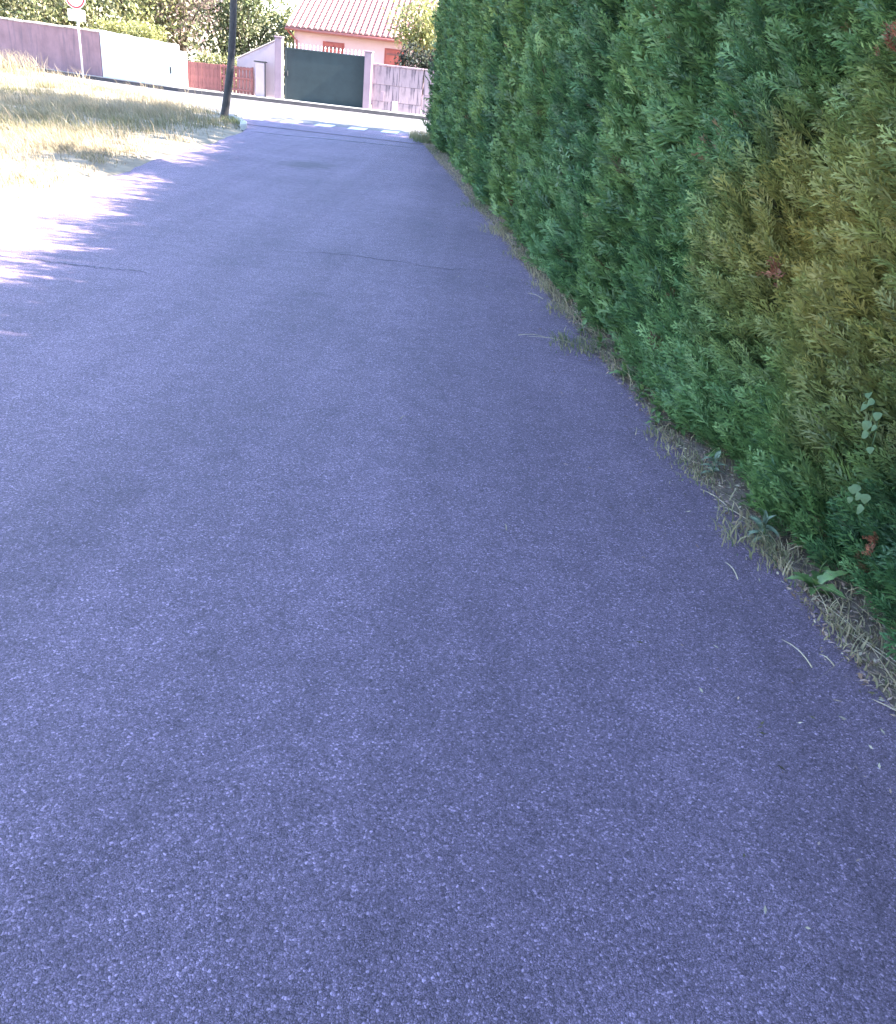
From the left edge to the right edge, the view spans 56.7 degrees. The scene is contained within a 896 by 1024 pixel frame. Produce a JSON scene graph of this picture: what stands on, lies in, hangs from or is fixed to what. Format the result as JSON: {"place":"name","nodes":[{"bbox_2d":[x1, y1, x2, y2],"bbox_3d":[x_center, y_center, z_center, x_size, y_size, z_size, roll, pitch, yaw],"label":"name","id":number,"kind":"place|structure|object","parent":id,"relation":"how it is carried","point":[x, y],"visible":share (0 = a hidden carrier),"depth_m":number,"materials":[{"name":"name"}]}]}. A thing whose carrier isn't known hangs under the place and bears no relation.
{"place":"outdoors","nodes":[
{"label":"outdoors","id":0,"kind":"place"},
{"bbox_2d":[3,68,428,144],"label":"cross road","id":1,"kind":"structure","parent":0,"point":[262,110],"depth_m":26.00,"materials":[{"name":"grey asphalt"}]},
{"bbox_2d":[2,63,430,120],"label":"kerb","id":2,"kind":"structure","parent":1,"relation":"on","point":[260,98],"depth_m":29.39,"materials":[{"name":"concrete"}]},
{"bbox_2d":[8,63,424,115],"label":"pavement","id":3,"kind":"structure","parent":0,"point":[254,95],"depth_m":30.28,"materials":[{"name":"concrete"}]},
{"bbox_2d":[0,17,102,76],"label":"rendered wall","id":4,"kind":"structure","parent":3,"relation":"on","point":[57,46],"depth_m":32.10,"materials":[{"name":"paint"}]},
{"bbox_2d":[222,64,253,94],"bbox_3d":[-7.657,-15.747,30.223,1.140,0.910,0.106,6,28,0],"label":"gate leaf","id":5,"kind":"object","parent":3,"relation":"on","point":[249,90],"visible":0.84,"depth_m":30.21,"materials":[{"name":"red wood"}]},
{"bbox_2d":[237,40,274,97],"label":"sloping wall","id":6,"kind":"structure","parent":3,"relation":"on","point":[265,53],"depth_m":30.22,"materials":[{"name":"paint"}]},
{"bbox_2d":[362,50,373,108],"bbox_3d":[-2.905,-15.496,29.986,0.310,2.052,0.350,6,28,0],"label":"gate post","id":7,"kind":"object","parent":3,"relation":"on","point":[368,67],"visible":0.79,"depth_m":29.81,"materials":[{"name":"white concrete"}]},
{"bbox_2d":[284,42,364,107],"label":"sliding gate","id":8,"kind":"structure","parent":7,"relation":"attached to","point":[321,76],"depth_m":30.10,"materials":[{"name":"green metal"}]},
{"bbox_2d":[371,63,423,113],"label":"concrete wall","id":9,"kind":"structure","parent":3,"relation":"on","point":[398,89],"depth_m":30.10,"materials":[{"name":"grey concrete"}]},
{"bbox_2d":[11,0,437,46],"label":"sky","id":10,"kind":"structure","parent":0,"point":[286,1],"materials":[{"name":"white"}]},
{"bbox_2d":[38,39,653,415],"bbox_3d":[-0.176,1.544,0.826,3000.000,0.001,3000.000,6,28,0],"label":"ground","id":11,"kind":"structure","parent":0,"point":[190,58],"depth_m":79.97,"materials":[{"name":"soil"}]},
{"bbox_2d":[0,0,55,21],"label":"garden tree","id":12,"kind":"object","parent":11,"relation":"on","point":[2,4],"visible":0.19,"depth_m":35.76,"materials":[{"name":"green plant"}]},
{"bbox_2d":[0,0,122,29],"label":"garden tree","id":13,"kind":"object","parent":11,"relation":"on","point":[58,12],"visible":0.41,"depth_m":34.52,"materials":[{"name":"green plant"}]},
{"bbox_2d":[2,0,122,30],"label":"garden tree","id":14,"kind":"object","parent":11,"relation":"on","point":[67,12],"visible":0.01,"depth_m":46.31,"materials":[{"name":"green plant"}]},
{"bbox_2d":[66,0,85,78],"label":"road sign","id":15,"kind":"object","parent":11,"relation":"on","point":[75,14],"visible":0.98,"depth_m":29.48,"materials":[{"name":"white metal"}]},
{"bbox_2d":[0,47,241,205],"bbox_3d":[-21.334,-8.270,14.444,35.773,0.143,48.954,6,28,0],"label":"verge","id":16,"kind":"structure","parent":11,"relation":"on","point":[11,194],"depth_m":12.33,"materials":[{"name":"plant"}]},
{"bbox_2d":[220,0,236,118],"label":"utility pole","id":17,"kind":"object","parent":16,"relation":"on","point":[225,107],"visible":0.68,"depth_m":19.77,"materials":[{"name":"brown wood"}]},
{"bbox_2d":[217,113,245,124],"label":"kerb grass","id":18,"kind":"structure","parent":16,"relation":"on","point":[232,119],"depth_m":19.95,"materials":[{"name":"green plant"}]},
{"bbox_2d":[91,16,167,41],"bbox_3d":[-11.996,-17.420,31.440,3.324,2.251,1.101,18,30,20],"label":"garden shrub","id":19,"kind":"object","parent":11,"relation":"on","point":[146,30],"visible":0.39,"depth_m":30.88,"materials":[{"name":"green plant"}]},
{"bbox_2d":[66,0,208,53],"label":"garden tree","id":20,"kind":"object","parent":11,"relation":"on","point":[134,11],"visible":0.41,"depth_m":35.94,"materials":[{"name":"green plant"}]},
{"bbox_2d":[99,30,187,87],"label":"rendered wall","id":21,"kind":"structure","parent":11,"relation":"on","point":[129,57],"depth_m":30.47,"materials":[{"name":"paint"}]},
{"bbox_2d":[187,61,221,91],"bbox_3d":[-8.880,-15.874,30.221,1.280,0.890,0.106,6,28,0],"label":"gate leaf","id":22,"kind":"object","parent":21,"relation":"attached to","point":[208,75],"visible":1,"depth_m":30.21,"materials":[{"name":"red wood"}]},
{"bbox_2d":[120,0,227,60],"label":"garden tree","id":23,"kind":"object","parent":11,"relation":"on","point":[179,30],"visible":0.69,"depth_m":37.17,"materials":[{"name":"green plant"}]},
{"bbox_2d":[101,0,282,59],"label":"garden tree","id":24,"kind":"object","parent":11,"relation":"on","point":[188,44],"visible":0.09,"depth_m":44.79,"materials":[{"name":"green plant"}]},
{"bbox_2d":[193,49,239,90],"bbox_3d":[-8.750,-16.894,31.943,2.094,1.508,0.969,6,28,0],"label":"garden shrub","id":25,"kind":"object","parent":11,"relation":"on","point":[222,60],"visible":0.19,"depth_m":31.64,"materials":[{"name":"green plant"}]},
{"bbox_2d":[184,0,261,72],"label":"garden tree","id":26,"kind":"object","parent":11,"relation":"on","point":[212,22],"visible":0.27,"depth_m":39.66,"materials":[{"name":"green plant"}]},
{"bbox_2d":[199,107,246,130],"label":"corner kerb","id":27,"kind":"structure","parent":11,"relation":"on","point":[243,125],"depth_m":19.36,"materials":[{"name":"concrete"}]},
{"bbox_2d":[191,0,293,68],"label":"garden tree","id":28,"kind":"object","parent":11,"relation":"on","point":[247,29],"visible":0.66,"depth_m":38.55,"materials":[{"name":"green plant"}]},
{"bbox_2d":[254,60,267,96],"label":"meter pier","id":29,"kind":"structure","parent":11,"relation":"on","point":[260,78],"depth_m":30.10,"materials":[{"name":"paint"}]},
{"bbox_2d":[251,0,297,60],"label":"garden tree","id":30,"kind":"object","parent":11,"relation":"on","point":[288,13],"visible":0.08,"depth_m":42.92,"materials":[{"name":"green plant"}]},
{"bbox_2d":[274,36,284,98],"bbox_3d":[-6.097,-15.922,29.953,0.310,2.192,0.350,6,28,0],"label":"gate post","id":31,"kind":"object","parent":11,"relation":"on","point":[279,60],"visible":0.79,"depth_m":29.79,"materials":[{"name":"white concrete"}]},
{"bbox_2d":[242,118,429,144],"bbox_3d":[-2.918,-9.940,21.557,5.150,0.001,3.070,6,28,0],"label":"lane mouth","id":32,"kind":"object","parent":11,"relation":"on","point":[380,135],"visible":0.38,"depth_m":21.16},
{"bbox_2d":[372,0,438,64],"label":"tree","id":33,"kind":"object","parent":11,"relation":"on","point":[424,34],"visible":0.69,"depth_m":32.36,"materials":[{"name":"green plant"}]},
{"bbox_2d":[390,37,434,94],"bbox_3d":[-0.930,-16.875,32.369,2.766,2.838,1.539,2,28,-7],"label":"garden shrub","id":34,"kind":"object","parent":11,"relation":"on","point":[423,60],"visible":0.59,"depth_m":31.85,"materials":[{"name":"green plant"}]},
{"bbox_2d":[422,69,433,114],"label":"concrete wall","id":35,"kind":"structure","parent":11,"relation":"on","point":[426,89],"depth_m":30.10,"materials":[{"name":"grey concrete"}]},
{"bbox_2d":[425,144,895,705],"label":"soil strip","id":36,"kind":"object","parent":11,"relation":"on","point":[727,488],"visible":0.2,"depth_m":3.89,"materials":[{"name":"brown soil"}]},
{"bbox_2d":[513,234,520,247],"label":"weed plant","id":37,"kind":"object","parent":36,"relation":"on","point":[518,239],"visible":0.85,"depth_m":9.24,"materials":[{"name":"green plant"}]},
{"bbox_2d":[572,305,583,319],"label":"weed plant","id":38,"kind":"object","parent":36,"relation":"on","point":[578,312],"visible":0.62,"depth_m":6.73,"materials":[{"name":"green plant"}]},
{"bbox_2d":[574,318,586,335],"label":"weed plant","id":39,"kind":"object","parent":36,"relation":"on","point":[584,321],"visible":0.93,"depth_m":6.33,"materials":[{"name":"green plant"}]},
{"bbox_2d":[591,331,611,348],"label":"weed plant","id":40,"kind":"object","parent":36,"relation":"on","point":[600,339],"visible":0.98,"depth_m":6.06,"materials":[{"name":"green plant"}]},
{"bbox_2d":[609,341,624,359],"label":"weed plant","id":41,"kind":"object","parent":36,"relation":"on","point":[615,351],"visible":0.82,"depth_m":5.84,"materials":[{"name":"green plant"}]},
{"bbox_2d":[609,361,632,377],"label":"weed plant","id":42,"kind":"object","parent":36,"relation":"on","point":[622,371],"visible":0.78,"depth_m":5.49,"materials":[{"name":"green plant"}]},
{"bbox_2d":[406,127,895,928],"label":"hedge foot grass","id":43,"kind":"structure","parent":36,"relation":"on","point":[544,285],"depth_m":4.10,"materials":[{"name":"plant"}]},
{"bbox_2d":[651,398,663,412],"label":"weed plant","id":44,"kind":"object","parent":36,"relation":"on","point":[656,407],"visible":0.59,"depth_m":4.97,"materials":[{"name":"green plant"}]},
{"bbox_2d":[420,0,895,670],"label":"cypress hedge","id":45,"kind":"object","parent":36,"relation":"on","point":[706,228],"visible":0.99,"depth_m":4.18,"materials":[{"name":"green plant"}]},
{"bbox_2d":[555,165,559,186],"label":"bindweed","id":46,"kind":"object","parent":45,"relation":"attached to","point":[557,177],"visible":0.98,"depth_m":7.42,"materials":[{"name":"green plant"}]},
{"bbox_2d":[847,484,870,513],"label":"bindweed","id":47,"kind":"object","parent":45,"relation":"attached to","point":[856,489],"visible":1,"depth_m":3.10,"materials":[{"name":"green plant"}]},
{"bbox_2d":[860,392,881,453],"bbox_3d":[1.506,-0.322,2.974,0.025,0.182,0.172,6,28,0],"label":"bindweed","id":48,"kind":"object","parent":45,"relation":"attached to","point":[866,425],"visible":1,"depth_m":2.97,"materials":[{"name":"green plant"}]},
{"bbox_2d":[661,416,697,435],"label":"weed plant","id":49,"kind":"object","parent":36,"relation":"on","point":[679,429],"visible":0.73,"depth_m":4.69,"materials":[{"name":"green plant"}]},
{"bbox_2d":[700,450,726,475],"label":"weed plant","id":50,"kind":"object","parent":36,"relation":"on","point":[715,458],"visible":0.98,"depth_m":4.21,"materials":[{"name":"green plant"}]},
{"bbox_2d":[704,445,722,458],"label":"weed plant","id":51,"kind":"object","parent":36,"relation":"on","point":[712,454],"visible":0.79,"depth_m":4.39,"materials":[{"name":"green plant"}]},
{"bbox_2d":[738,486,758,509],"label":"weed plant","id":52,"kind":"object","parent":36,"relation":"on","point":[748,497],"visible":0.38,"depth_m":3.91,"materials":[{"name":"green plant"}]},
{"bbox_2d":[748,508,780,541],"bbox_3d":[1.382,0.069,3.632,0.160,0.170,0.154,19,30,22],"label":"weed plant","id":53,"kind":"object","parent":36,"relation":"on","point":[759,523],"visible":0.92,"depth_m":3.63,"materials":[{"name":"green plant"}]},
{"bbox_2d":[786,570,848,600],"bbox_3d":[1.471,0.287,3.285,0.188,0.132,0.227,-6,30,-22],"label":"weed plant","id":54,"kind":"object","parent":36,"relation":"on","point":[823,577],"visible":0.92,"depth_m":3.28,"materials":[{"name":"green plant"}]},
{"bbox_2d":[807,548,836,572],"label":"weed plant","id":55,"kind":"object","parent":36,"relation":"on","point":[823,563],"visible":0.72,"depth_m":3.41,"materials":[{"name":"green plant"}]},
{"bbox_2d":[807,590,865,638],"bbox_3d":[1.480,0.381,3.190,0.017,0.016,0.340,-4,30,-20],"label":"dry stalk","id":56,"kind":"object","parent":36,"relation":"on","point":[837,614],"visible":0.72,"depth_m":3.16,"materials":[{"name":"plant"}]},
{"bbox_2d":[840,626,894,660],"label":"dry stalk","id":57,"kind":"object","parent":36,"relation":"on","point":[875,647],"visible":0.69,"depth_m":2.99,"materials":[{"name":"plant"}]},
{"bbox_2d":[841,628,895,665],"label":"dry stalk","id":58,"kind":"object","parent":36,"relation":"on","point":[873,649],"visible":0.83,"depth_m":2.97,"materials":[{"name":"plant"}]},
{"bbox_2d":[285,0,438,109],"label":"house","id":59,"kind":"structure","parent":0,"point":[349,25],"depth_m":36.08,"materials":[{"name":"paint"}]},
{"bbox_2d":[323,41,343,53],"bbox_3d":[-5.022,-19.786,36.244,0.940,1.300,0.113,6,28,0],"label":"window","id":60,"kind":"structure","parent":59,"relation":"in","point":[334,45],"depth_m":36.00,"materials":[{"name":"red paint"}]},
{"bbox_2d":[384,48,405,67],"bbox_3d":[-2.340,-19.480,36.244,0.940,1.300,0.113,6,28,0],"label":"window","id":61,"kind":"structure","parent":59,"relation":"in","point":[389,54],"depth_m":36.06,"materials":[{"name":"red paint"}]},
{"bbox_2d":[0,125,895,1023],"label":"road","id":62,"kind":"structure","parent":0,"point":[332,691],"depth_m":2.70,"materials":[{"name":"grey asphalt"}]},
{"bbox_2d":[632,380,651,400],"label":"weed plant","id":63,"kind":"object","parent":62,"relation":"on","point":[641,386],"visible":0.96,"depth_m":5.14,"materials":[{"name":"green plant"}]},
{"bbox_2d":[645,411,664,424],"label":"weed plant","id":64,"kind":"object","parent":62,"relation":"on","point":[658,415],"visible":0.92,"depth_m":4.80,"materials":[{"name":"green plant"}]},
{"bbox_2d":[782,639,812,667],"bbox_3d":[1.235,0.493,2.928,0.010,0.016,0.161,-4,30,-19],"label":"dry stalk","id":65,"kind":"object","parent":62,"relation":"on","point":[800,652],"visible":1,"depth_m":2.92,"materials":[{"name":"plant"}]},
{"bbox_2d":[562,285,572,300],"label":"weed plant","id":66,"kind":"object","parent":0,"point":[568,292],"visible":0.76,"depth_m":7.20,"materials":[{"name":"green plant"}]}
]}

